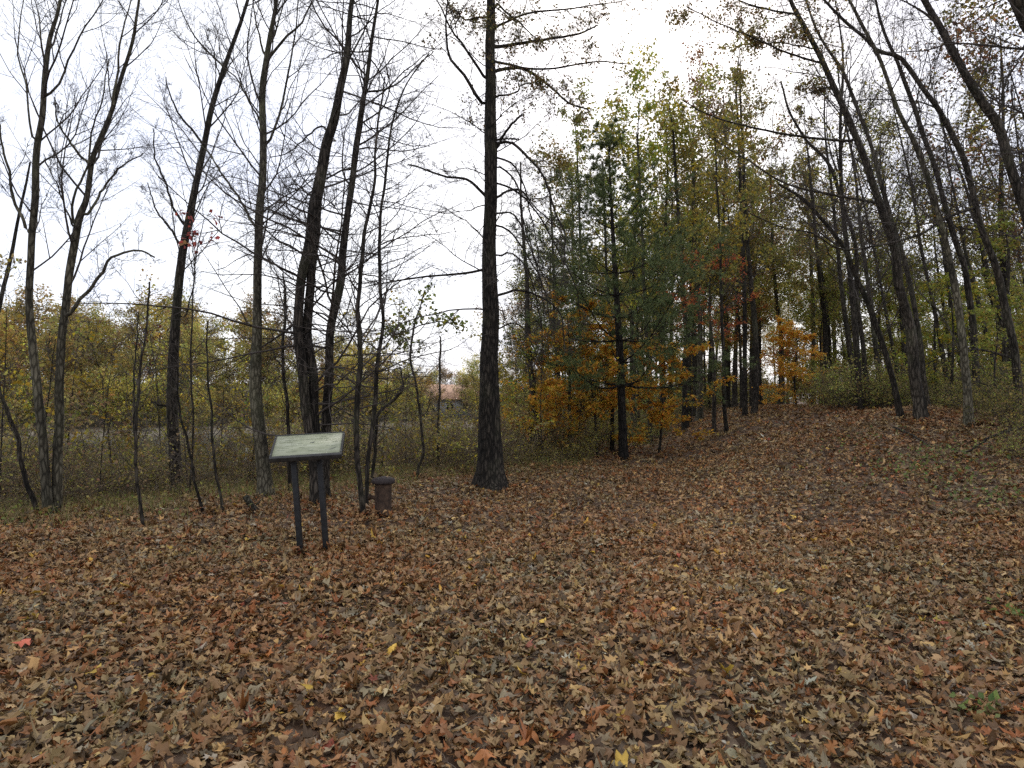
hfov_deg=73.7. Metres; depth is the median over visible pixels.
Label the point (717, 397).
thicket shrub
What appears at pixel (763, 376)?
thicket shrub
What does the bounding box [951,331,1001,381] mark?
understory shrub
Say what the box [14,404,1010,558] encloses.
leaf drift
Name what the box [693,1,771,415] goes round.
slender tree
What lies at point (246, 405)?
brush sapling
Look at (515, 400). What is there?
brush sapling
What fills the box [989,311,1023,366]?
understory shrub
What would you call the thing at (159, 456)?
brush shrub
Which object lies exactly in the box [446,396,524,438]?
brush shrub
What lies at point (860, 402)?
woodland tree
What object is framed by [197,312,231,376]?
bank tree
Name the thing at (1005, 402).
thicket shrub
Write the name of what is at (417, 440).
brush shrub
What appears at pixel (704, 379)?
woodland tree
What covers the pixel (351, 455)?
brush shrub
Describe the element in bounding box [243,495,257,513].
broken log
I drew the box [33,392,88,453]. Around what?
brush sapling
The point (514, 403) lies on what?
understory shrub
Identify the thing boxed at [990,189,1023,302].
woodland tree
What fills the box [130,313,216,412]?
bank tree
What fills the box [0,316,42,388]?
bank tree
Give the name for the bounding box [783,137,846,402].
slender tree
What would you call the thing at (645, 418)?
thicket shrub
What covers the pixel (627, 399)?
thicket shrub
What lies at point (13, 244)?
leaning tree
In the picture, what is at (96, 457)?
brush shrub
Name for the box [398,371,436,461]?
brush sapling
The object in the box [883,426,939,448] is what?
fallen branch
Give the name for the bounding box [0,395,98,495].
brush shrub
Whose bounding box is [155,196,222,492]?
red maple sapling
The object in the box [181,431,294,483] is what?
brush shrub
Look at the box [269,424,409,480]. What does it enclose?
brush shrub
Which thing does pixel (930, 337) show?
beech sapling
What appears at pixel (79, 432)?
brush shrub
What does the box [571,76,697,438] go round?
woodland tree
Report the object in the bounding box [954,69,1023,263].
woodland tree
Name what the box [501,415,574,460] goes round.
brush shrub
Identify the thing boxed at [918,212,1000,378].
woodland tree
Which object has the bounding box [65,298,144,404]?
bank tree
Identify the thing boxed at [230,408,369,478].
brush shrub
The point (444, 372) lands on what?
bank tree
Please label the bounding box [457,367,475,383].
bank tree
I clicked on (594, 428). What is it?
brush shrub
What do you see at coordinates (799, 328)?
woodland tree
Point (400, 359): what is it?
brush sapling
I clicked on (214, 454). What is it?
sapling
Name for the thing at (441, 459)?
brush shrub
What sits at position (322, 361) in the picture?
brush sapling
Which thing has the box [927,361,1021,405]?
thicket shrub
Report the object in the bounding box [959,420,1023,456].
fallen branch
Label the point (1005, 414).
thicket shrub
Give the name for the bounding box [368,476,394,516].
trash can
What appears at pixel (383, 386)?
bank shrub
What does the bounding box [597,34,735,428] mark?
woodland tree
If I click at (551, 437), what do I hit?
brush shrub
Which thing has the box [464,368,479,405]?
bank tree
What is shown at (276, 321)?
bank tree
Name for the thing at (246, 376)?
bank tree
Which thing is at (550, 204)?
slender tree
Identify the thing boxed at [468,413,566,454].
brush shrub
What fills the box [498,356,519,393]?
bank tree
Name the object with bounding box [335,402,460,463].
brush shrub
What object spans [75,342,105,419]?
bank tree
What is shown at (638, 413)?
woodland tree
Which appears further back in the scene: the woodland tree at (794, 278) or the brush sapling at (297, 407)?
the woodland tree at (794, 278)
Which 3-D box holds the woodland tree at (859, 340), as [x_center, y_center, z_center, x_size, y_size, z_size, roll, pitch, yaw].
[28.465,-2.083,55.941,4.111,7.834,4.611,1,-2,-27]
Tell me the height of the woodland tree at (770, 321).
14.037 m
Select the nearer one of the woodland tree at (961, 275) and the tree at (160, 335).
the woodland tree at (961, 275)
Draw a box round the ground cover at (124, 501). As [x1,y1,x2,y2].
[0,425,1023,721]
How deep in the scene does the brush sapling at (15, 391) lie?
12.51 m
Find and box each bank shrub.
[0,380,33,430]
[11,381,43,424]
[42,370,92,426]
[64,365,118,429]
[84,369,153,420]
[116,374,179,426]
[159,379,217,429]
[204,387,245,422]
[248,386,292,424]
[276,373,335,419]
[277,396,298,423]
[322,377,354,418]
[344,390,369,418]
[363,379,392,416]
[366,376,413,417]
[398,379,429,418]
[405,395,435,418]
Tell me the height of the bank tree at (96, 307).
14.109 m
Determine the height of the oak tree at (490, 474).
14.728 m
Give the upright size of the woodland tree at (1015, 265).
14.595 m
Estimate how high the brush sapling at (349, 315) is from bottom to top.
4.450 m
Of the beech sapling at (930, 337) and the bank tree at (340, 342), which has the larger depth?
the bank tree at (340, 342)
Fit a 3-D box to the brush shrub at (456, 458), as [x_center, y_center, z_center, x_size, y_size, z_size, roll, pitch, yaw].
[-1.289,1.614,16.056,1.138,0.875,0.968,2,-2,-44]
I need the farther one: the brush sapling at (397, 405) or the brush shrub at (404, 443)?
the brush sapling at (397, 405)
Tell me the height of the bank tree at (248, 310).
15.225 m
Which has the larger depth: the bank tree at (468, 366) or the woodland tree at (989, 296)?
the bank tree at (468, 366)
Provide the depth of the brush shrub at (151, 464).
11.12 m
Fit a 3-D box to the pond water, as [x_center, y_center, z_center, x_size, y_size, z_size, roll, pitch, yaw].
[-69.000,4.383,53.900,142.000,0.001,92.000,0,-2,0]
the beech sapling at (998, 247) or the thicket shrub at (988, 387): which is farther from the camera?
the beech sapling at (998, 247)
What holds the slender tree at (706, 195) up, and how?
on the ground at (180, 758)
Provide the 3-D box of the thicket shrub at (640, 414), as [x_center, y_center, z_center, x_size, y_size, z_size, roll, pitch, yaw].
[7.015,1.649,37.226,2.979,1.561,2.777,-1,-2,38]
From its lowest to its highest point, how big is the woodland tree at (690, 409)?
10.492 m
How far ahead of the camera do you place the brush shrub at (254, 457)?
13.57 m
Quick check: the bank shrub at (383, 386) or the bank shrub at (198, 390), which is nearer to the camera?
the bank shrub at (198, 390)
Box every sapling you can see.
[0,251,56,500]
[0,281,121,474]
[0,308,67,461]
[0,328,53,447]
[0,341,53,510]
[11,300,133,469]
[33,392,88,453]
[38,294,151,495]
[64,324,162,500]
[85,380,141,492]
[91,368,148,466]
[101,276,175,525]
[105,388,167,490]
[125,266,205,480]
[127,355,209,511]
[133,329,197,454]
[134,348,216,480]
[135,329,213,452]
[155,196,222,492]
[165,310,245,513]
[184,368,232,469]
[198,311,269,455]
[219,384,266,466]
[220,360,295,455]
[226,359,300,446]
[231,359,281,481]
[262,264,321,490]
[273,350,324,427]
[282,355,347,476]
[289,393,302,464]
[331,365,366,443]
[332,332,386,468]
[335,310,393,459]
[336,285,411,465]
[355,372,384,469]
[367,357,427,482]
[376,282,472,477]
[378,348,423,467]
[381,370,414,461]
[391,356,431,423]
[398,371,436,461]
[412,328,463,464]
[423,380,459,439]
[446,381,471,430]
[454,365,479,417]
[455,311,532,419]
[463,380,478,435]
[470,355,510,414]
[473,340,517,424]
[498,361,516,405]
[499,335,596,456]
[500,311,550,439]
[500,384,525,419]
[503,329,561,435]
[506,324,575,455]
[507,374,545,441]
[510,334,671,455]
[520,289,634,457]
[536,363,563,417]
[567,334,614,427]
[568,295,614,454]
[600,342,627,446]
[612,337,737,452]
[752,315,840,406]
[841,247,968,374]
[882,262,970,403]
[897,271,1006,407]
[958,209,1023,376]
[964,306,1023,396]
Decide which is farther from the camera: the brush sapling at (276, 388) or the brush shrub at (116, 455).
the brush sapling at (276, 388)
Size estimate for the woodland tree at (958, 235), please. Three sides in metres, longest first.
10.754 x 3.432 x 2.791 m
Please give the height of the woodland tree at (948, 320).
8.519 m
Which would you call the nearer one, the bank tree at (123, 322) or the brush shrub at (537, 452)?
the brush shrub at (537, 452)
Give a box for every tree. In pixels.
[0,0,195,514]
[0,162,38,314]
[0,281,94,412]
[0,295,18,321]
[0,315,56,392]
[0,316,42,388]
[4,299,89,390]
[21,322,105,396]
[25,343,78,416]
[38,293,118,369]
[39,314,116,380]
[40,294,107,374]
[40,316,102,395]
[45,297,110,332]
[51,0,486,505]
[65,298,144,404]
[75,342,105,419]
[84,321,121,373]
[85,340,143,388]
[91,323,128,416]
[102,307,163,420]
[103,344,147,422]
[107,295,156,356]
[109,0,273,490]
[112,338,142,387]
[113,287,186,382]
[123,284,229,383]
[126,0,477,496]
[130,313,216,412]
[132,324,161,407]
[141,347,195,395]
[144,303,219,388]
[147,285,211,359]
[153,283,184,324]
[155,0,386,499]
[165,331,213,382]
[180,301,237,403]
[189,336,236,383]
[194,348,235,420]
[195,336,251,417]
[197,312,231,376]
[199,325,223,369]
[206,355,237,405]
[216,287,270,397]
[220,307,294,403]
[225,318,292,400]
[228,350,278,383]
[238,325,294,392]
[249,292,314,411]
[255,14,498,504]
[262,349,308,416]
[263,55,459,516]
[276,332,319,381]
[293,334,324,379]
[314,325,366,417]
[315,339,346,377]
[318,363,338,407]
[323,344,399,404]
[346,0,657,492]
[362,351,399,410]
[391,364,423,399]
[417,373,443,415]
[422,369,447,383]
[426,362,459,383]
[432,367,453,402]
[450,352,479,411]
[451,371,468,415]
[452,375,478,408]
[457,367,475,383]
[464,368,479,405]
[468,265,567,364]
[475,156,563,457]
[481,116,758,460]
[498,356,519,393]
[499,217,623,414]
[499,270,559,427]
[500,275,538,433]
[503,301,520,410]
[512,126,660,424]
[514,180,590,441]
[514,261,569,374]
[518,314,559,401]
[534,247,622,402]
[550,76,608,443]
[567,146,646,451]
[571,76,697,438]
[572,207,690,369]
[588,266,642,422]
[590,263,634,394]
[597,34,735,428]
[600,60,691,442]
[603,201,677,427]
[611,201,731,361]
[621,278,675,412]
[626,169,715,412]
[627,243,761,433]
[636,77,762,416]
[638,69,703,429]
[651,205,732,334]
[657,224,726,405]
[658,96,737,420]
[658,145,827,404]
[662,0,933,421]
[665,40,796,407]
[668,194,718,421]
[673,108,776,432]
[678,241,748,401]
[683,212,741,408]
[684,158,808,408]
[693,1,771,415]
[697,208,786,407]
[702,237,734,408]
[703,186,819,393]
[706,295,742,379]
[708,296,738,366]
[710,162,793,328]
[711,26,819,414]
[713,150,807,362]
[726,293,795,406]
[733,235,794,347]
[738,310,774,355]
[739,142,969,419]
[742,282,782,357]
[743,0,1023,417]
[745,136,806,403]
[750,12,906,374]
[754,0,959,405]
[756,0,917,410]
[759,69,897,406]
[761,277,803,402]
[762,301,791,388]
[768,172,890,362]
[770,291,810,403]
[774,240,865,375]
[776,247,839,348]
[777,194,863,363]
[779,103,861,404]
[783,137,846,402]
[783,295,819,364]
[784,230,857,369]
[787,158,846,383]
[791,278,819,403]
[793,0,1009,425]
[805,29,918,381]
[808,88,913,405]
[808,102,967,351]
[808,274,869,375]
[812,256,898,377]
[821,0,1023,199]
[825,211,959,368]
[834,0,1010,405]
[834,121,955,373]
[837,210,889,319]
[837,317,872,373]
[842,133,938,298]
[854,0,1023,254]
[859,270,932,375]
[861,67,967,390]
[861,180,943,314]
[864,205,960,403]
[866,289,920,374]
[881,292,947,367]
[882,277,956,385]
[883,17,1014,364]
[890,157,993,380]
[897,74,1015,380]
[898,0,1023,371]
[898,154,1000,368]
[903,0,1023,257]
[906,148,988,296]
[910,177,981,375]
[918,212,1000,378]
[920,176,992,307]
[920,247,1023,376]
[922,283,1001,374]
[928,244,983,374]
[929,284,984,373]
[934,164,1019,340]
[935,131,1023,328]
[937,36,1023,266]
[940,130,1023,353]
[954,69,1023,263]
[956,120,1023,275]
[959,248,1023,370]
[971,127,1023,290]
[972,208,1021,317]
[973,222,1023,323]
[983,225,1023,335]
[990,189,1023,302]
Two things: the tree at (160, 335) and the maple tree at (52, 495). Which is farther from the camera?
the tree at (160, 335)
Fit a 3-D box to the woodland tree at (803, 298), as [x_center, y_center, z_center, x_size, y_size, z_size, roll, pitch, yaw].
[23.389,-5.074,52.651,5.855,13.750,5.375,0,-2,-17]
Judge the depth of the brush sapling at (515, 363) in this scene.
22.14 m
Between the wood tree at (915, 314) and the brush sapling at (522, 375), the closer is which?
the wood tree at (915, 314)
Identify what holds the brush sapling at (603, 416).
on the ground at (180, 758)
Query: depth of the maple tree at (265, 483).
11.51 m
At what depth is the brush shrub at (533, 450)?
18.45 m
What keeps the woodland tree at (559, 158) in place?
on the ground at (180, 758)
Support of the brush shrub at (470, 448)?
on the ground at (180, 758)
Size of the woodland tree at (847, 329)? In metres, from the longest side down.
13.709 x 5.642 x 4.705 m
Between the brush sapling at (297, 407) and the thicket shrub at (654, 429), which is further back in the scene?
the thicket shrub at (654, 429)
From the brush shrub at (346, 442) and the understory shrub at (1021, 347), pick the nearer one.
the brush shrub at (346, 442)
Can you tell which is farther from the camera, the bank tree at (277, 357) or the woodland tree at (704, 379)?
the bank tree at (277, 357)
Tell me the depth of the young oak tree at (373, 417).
10.09 m
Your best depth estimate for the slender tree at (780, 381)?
33.02 m
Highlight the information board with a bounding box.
[269,431,344,552]
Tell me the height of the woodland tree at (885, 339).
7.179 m
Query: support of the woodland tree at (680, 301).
on the ground at (180, 758)
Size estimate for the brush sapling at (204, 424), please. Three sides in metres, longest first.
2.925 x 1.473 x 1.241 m
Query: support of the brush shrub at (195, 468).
on the ground at (180, 758)
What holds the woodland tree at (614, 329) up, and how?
on the ground at (180, 758)
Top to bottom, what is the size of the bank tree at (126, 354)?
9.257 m
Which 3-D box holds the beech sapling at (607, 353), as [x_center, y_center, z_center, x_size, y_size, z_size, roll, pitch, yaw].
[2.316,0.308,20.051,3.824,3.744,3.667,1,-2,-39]
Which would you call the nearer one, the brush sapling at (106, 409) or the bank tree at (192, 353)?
the brush sapling at (106, 409)
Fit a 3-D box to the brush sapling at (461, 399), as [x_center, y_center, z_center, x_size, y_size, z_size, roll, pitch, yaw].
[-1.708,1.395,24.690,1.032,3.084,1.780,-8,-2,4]
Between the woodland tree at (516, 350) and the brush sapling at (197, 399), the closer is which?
the brush sapling at (197, 399)
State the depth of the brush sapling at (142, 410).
11.90 m
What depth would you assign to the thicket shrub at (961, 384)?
18.13 m
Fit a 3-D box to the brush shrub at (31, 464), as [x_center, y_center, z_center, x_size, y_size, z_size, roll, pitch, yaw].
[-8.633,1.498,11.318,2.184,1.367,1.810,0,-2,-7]
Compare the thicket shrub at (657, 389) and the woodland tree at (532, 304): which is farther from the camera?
the thicket shrub at (657, 389)
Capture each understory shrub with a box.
[499,382,526,424]
[666,357,703,409]
[706,361,731,402]
[737,354,773,389]
[772,316,822,403]
[777,355,810,403]
[866,335,948,381]
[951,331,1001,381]
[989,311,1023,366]
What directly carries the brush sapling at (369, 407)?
on the ground at (180, 758)
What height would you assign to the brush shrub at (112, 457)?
1.661 m
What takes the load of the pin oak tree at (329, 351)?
on the ground at (180, 758)
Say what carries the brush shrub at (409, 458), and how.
on the ground at (180, 758)
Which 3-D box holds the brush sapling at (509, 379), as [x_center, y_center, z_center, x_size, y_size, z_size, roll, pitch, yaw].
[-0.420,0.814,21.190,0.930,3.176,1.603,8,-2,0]
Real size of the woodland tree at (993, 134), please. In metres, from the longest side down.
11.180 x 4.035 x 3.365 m
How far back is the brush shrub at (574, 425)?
19.27 m
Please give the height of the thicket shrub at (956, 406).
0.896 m
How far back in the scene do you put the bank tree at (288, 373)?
75.94 m
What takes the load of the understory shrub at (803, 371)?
on the ground at (180, 758)
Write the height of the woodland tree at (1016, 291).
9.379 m
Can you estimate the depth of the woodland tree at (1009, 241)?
30.79 m
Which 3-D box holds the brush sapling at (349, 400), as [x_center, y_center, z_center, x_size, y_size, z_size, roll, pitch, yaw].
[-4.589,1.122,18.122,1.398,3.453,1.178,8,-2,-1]
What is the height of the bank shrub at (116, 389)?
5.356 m
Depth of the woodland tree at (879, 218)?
32.73 m
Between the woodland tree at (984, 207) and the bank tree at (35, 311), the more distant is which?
the bank tree at (35, 311)
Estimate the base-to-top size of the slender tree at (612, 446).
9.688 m
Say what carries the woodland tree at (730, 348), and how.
on the ground at (180, 758)
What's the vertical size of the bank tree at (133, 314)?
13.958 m
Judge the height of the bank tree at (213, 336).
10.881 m
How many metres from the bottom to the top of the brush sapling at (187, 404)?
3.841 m
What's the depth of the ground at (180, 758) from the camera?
4.90 m
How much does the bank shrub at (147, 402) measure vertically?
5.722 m
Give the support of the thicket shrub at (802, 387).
on the ground at (180, 758)
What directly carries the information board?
on the ground at (180, 758)
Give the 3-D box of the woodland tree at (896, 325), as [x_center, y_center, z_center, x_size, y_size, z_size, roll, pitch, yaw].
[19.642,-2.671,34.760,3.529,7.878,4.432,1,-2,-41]
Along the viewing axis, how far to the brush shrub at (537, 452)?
17.45 m
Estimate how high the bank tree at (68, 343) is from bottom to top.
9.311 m
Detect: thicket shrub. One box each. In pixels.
[581,415,636,448]
[596,372,681,417]
[598,411,665,446]
[607,408,674,434]
[615,405,680,436]
[616,406,647,423]
[635,417,677,438]
[639,361,706,405]
[667,398,711,417]
[669,406,694,425]
[680,355,794,403]
[703,365,785,403]
[703,380,739,408]
[737,367,810,403]
[762,382,796,403]
[778,377,840,404]
[787,357,908,409]
[796,351,940,410]
[797,359,933,404]
[797,364,843,405]
[800,357,902,404]
[808,359,954,408]
[809,345,942,406]
[809,348,958,405]
[864,372,939,406]
[882,363,996,406]
[900,381,960,407]
[906,364,1023,414]
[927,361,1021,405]
[927,374,998,408]
[928,359,1023,405]
[929,366,997,404]
[936,361,1011,396]
[939,377,1023,419]
[941,379,1023,432]
[946,365,1023,406]
[947,377,1023,424]
[971,350,1023,411]
[977,421,1023,460]
[986,401,1023,436]
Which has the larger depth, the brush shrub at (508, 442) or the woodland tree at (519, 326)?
the woodland tree at (519, 326)
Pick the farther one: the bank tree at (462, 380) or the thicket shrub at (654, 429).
the bank tree at (462, 380)
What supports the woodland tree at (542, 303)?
on the ground at (180, 758)
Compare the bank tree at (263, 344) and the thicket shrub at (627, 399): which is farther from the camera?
the bank tree at (263, 344)
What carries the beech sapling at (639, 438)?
on the ground at (180, 758)
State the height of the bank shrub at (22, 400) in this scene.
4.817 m
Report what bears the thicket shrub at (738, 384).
on the ground at (180, 758)
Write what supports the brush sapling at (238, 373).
on the ground at (180, 758)
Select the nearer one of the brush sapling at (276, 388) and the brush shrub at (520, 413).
the brush sapling at (276, 388)
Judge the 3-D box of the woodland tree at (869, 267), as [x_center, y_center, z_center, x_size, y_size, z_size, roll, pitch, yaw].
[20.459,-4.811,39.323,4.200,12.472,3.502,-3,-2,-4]
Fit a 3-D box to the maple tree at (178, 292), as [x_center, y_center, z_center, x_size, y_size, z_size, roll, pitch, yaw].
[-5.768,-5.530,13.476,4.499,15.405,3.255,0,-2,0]
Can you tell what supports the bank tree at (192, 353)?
on the ground at (180, 758)
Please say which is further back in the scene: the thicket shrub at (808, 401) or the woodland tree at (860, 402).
the thicket shrub at (808, 401)
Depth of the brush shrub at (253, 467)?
14.32 m
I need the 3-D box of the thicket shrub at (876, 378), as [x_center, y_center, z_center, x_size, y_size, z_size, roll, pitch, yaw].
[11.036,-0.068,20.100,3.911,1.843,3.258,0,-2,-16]
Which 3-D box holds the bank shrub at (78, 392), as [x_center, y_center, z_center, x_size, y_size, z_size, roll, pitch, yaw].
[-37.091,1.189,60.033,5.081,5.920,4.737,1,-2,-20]
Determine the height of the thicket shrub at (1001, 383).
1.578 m
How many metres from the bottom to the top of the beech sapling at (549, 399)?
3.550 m
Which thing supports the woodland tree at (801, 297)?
on the ground at (180, 758)
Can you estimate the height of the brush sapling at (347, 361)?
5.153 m
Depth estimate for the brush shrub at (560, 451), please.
18.15 m
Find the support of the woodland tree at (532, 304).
on the ground at (180, 758)
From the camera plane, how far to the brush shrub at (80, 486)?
10.43 m
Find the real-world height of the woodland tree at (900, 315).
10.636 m
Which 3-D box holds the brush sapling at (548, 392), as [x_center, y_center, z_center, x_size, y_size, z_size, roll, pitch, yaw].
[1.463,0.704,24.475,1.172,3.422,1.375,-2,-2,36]
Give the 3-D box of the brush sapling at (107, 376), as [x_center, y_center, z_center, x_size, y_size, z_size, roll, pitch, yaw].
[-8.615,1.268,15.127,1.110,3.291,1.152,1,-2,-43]
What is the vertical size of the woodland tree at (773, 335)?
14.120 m
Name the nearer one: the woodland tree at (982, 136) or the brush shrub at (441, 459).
the brush shrub at (441, 459)
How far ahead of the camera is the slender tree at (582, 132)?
25.32 m
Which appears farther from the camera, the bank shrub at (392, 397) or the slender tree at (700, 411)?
the bank shrub at (392, 397)
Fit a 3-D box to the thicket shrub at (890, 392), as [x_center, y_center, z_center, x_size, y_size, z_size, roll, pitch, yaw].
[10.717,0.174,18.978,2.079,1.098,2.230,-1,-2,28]
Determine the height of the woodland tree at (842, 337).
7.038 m
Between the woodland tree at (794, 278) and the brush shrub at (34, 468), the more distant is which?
the woodland tree at (794, 278)
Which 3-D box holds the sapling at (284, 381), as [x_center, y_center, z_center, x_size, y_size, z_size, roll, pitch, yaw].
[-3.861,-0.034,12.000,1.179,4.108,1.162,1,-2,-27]
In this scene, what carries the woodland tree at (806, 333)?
on the ground at (180, 758)
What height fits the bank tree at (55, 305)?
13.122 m
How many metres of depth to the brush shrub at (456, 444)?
15.42 m
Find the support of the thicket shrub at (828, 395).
on the ground at (180, 758)
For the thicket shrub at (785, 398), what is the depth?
40.36 m
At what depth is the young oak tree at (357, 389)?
9.27 m
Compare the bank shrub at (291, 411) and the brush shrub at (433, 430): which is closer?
the brush shrub at (433, 430)
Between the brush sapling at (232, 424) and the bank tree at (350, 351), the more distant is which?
the bank tree at (350, 351)
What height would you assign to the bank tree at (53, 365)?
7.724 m
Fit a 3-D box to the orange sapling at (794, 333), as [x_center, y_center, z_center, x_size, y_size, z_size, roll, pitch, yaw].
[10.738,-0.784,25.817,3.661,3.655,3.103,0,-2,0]
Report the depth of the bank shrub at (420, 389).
83.62 m
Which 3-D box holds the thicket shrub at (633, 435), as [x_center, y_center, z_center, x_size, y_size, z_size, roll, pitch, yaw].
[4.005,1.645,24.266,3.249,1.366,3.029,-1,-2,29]
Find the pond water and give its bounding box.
[0,428,475,495]
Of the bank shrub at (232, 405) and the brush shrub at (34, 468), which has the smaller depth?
the brush shrub at (34, 468)
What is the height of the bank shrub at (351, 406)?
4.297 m
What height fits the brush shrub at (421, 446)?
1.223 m
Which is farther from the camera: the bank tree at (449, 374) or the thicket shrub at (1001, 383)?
the bank tree at (449, 374)
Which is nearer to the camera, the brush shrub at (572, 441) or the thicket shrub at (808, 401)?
the brush shrub at (572, 441)
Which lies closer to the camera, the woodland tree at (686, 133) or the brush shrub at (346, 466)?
the brush shrub at (346, 466)
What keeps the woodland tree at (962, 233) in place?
on the ground at (180, 758)
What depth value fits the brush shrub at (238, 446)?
13.38 m
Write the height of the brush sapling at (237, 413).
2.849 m
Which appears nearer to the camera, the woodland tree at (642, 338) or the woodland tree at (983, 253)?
the woodland tree at (983, 253)
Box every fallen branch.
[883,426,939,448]
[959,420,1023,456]
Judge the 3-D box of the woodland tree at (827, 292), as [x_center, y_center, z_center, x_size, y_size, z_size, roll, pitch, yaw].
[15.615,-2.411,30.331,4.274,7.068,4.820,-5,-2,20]
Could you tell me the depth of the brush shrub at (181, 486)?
11.73 m
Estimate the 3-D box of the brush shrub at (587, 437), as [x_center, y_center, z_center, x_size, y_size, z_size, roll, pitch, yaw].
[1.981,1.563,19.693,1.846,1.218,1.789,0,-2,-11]
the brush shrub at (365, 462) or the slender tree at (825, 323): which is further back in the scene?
the slender tree at (825, 323)
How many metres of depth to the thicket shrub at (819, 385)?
21.00 m
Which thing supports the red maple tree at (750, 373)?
on the ground at (180, 758)
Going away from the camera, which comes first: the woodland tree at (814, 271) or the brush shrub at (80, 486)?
the brush shrub at (80, 486)
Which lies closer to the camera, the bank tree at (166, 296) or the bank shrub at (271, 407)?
the bank shrub at (271, 407)
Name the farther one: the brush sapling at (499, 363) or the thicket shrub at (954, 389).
the brush sapling at (499, 363)
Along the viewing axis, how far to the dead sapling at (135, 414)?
8.68 m
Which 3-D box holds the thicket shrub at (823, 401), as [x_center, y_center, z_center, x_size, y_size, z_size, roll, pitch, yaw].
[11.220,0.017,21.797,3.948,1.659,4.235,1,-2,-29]
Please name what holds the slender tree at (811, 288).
on the ground at (180, 758)
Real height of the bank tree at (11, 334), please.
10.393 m
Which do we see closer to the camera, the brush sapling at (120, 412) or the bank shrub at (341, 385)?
the brush sapling at (120, 412)
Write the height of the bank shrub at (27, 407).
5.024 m
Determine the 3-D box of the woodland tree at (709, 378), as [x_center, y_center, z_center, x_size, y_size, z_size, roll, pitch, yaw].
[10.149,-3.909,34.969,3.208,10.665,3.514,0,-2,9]
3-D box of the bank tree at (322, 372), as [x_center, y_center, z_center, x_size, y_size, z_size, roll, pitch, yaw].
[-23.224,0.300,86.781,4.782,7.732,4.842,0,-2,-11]
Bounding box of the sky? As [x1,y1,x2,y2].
[0,0,1023,398]
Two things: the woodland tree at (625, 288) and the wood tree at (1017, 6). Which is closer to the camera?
the wood tree at (1017, 6)
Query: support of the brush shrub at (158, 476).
on the ground at (180, 758)
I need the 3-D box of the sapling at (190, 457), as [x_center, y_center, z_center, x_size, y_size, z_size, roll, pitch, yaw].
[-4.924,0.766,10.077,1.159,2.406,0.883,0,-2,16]
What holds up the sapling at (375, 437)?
on the ground at (180, 758)
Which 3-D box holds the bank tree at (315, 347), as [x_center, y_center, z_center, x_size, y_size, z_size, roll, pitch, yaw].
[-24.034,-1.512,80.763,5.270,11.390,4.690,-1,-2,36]
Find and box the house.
[425,384,478,416]
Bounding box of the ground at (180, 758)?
[0,384,1023,767]
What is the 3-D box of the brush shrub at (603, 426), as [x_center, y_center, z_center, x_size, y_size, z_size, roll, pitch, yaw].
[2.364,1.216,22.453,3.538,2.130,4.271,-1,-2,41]
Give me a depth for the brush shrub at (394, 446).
17.67 m
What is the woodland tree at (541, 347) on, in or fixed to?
on the ground at (180, 758)
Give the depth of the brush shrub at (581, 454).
18.42 m
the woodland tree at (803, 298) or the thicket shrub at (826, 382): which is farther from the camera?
the woodland tree at (803, 298)
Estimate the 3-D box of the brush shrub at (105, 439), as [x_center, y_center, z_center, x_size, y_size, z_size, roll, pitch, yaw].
[-8.336,1.620,14.011,3.665,2.504,3.740,0,-2,-10]
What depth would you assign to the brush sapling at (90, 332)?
12.35 m
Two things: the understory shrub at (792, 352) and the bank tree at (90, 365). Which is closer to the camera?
the understory shrub at (792, 352)
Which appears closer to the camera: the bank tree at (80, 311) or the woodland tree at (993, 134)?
the woodland tree at (993, 134)
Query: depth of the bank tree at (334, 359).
90.29 m
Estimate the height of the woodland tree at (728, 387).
17.314 m
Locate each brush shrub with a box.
[0,373,117,502]
[0,379,95,496]
[0,384,169,505]
[0,388,197,487]
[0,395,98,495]
[0,402,213,502]
[0,419,157,497]
[0,420,82,504]
[0,421,131,501]
[0,424,37,491]
[0,429,82,507]
[0,436,163,504]
[0,473,40,510]
[1,385,103,505]
[1,440,85,498]
[1,441,99,504]
[5,402,202,498]
[20,432,160,501]
[29,419,183,500]
[67,418,186,495]
[87,451,209,493]
[96,467,150,497]
[97,425,227,491]
[105,436,229,492]
[105,436,237,492]
[106,448,232,493]
[120,416,254,487]
[154,461,219,493]
[157,411,282,483]
[163,427,272,486]
[179,393,348,482]
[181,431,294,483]
[196,390,388,477]
[198,387,379,480]
[206,459,237,487]
[211,446,285,478]
[211,464,251,491]
[214,416,394,478]
[221,419,301,484]
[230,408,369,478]
[244,412,441,479]
[245,389,413,474]
[246,409,334,479]
[251,398,368,477]
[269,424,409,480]
[272,411,392,474]
[335,397,477,466]
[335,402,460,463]
[343,395,477,473]
[350,412,476,469]
[360,455,381,472]
[365,428,435,464]
[371,421,444,466]
[373,420,477,470]
[377,410,430,466]
[378,406,452,462]
[379,428,440,462]
[385,402,464,447]
[386,403,506,461]
[391,394,506,466]
[391,440,429,468]
[393,423,473,466]
[395,386,554,463]
[402,385,532,446]
[406,416,477,446]
[408,411,516,452]
[414,415,503,464]
[425,427,507,463]
[431,419,515,460]
[435,440,469,468]
[439,407,554,472]
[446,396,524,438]
[446,422,512,457]
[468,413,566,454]
[471,392,575,461]
[500,387,552,436]
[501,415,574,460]
[501,422,537,458]
[502,389,615,458]
[503,445,525,466]
[505,432,576,462]
[510,438,547,461]
[513,422,566,454]
[525,406,639,446]
[532,417,597,461]
[543,439,583,460]
[550,426,600,455]
[551,417,609,458]
[556,407,616,451]
[556,409,617,452]
[559,435,605,460]
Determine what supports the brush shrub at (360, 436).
on the ground at (180, 758)
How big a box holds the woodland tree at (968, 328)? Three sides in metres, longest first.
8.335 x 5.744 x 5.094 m

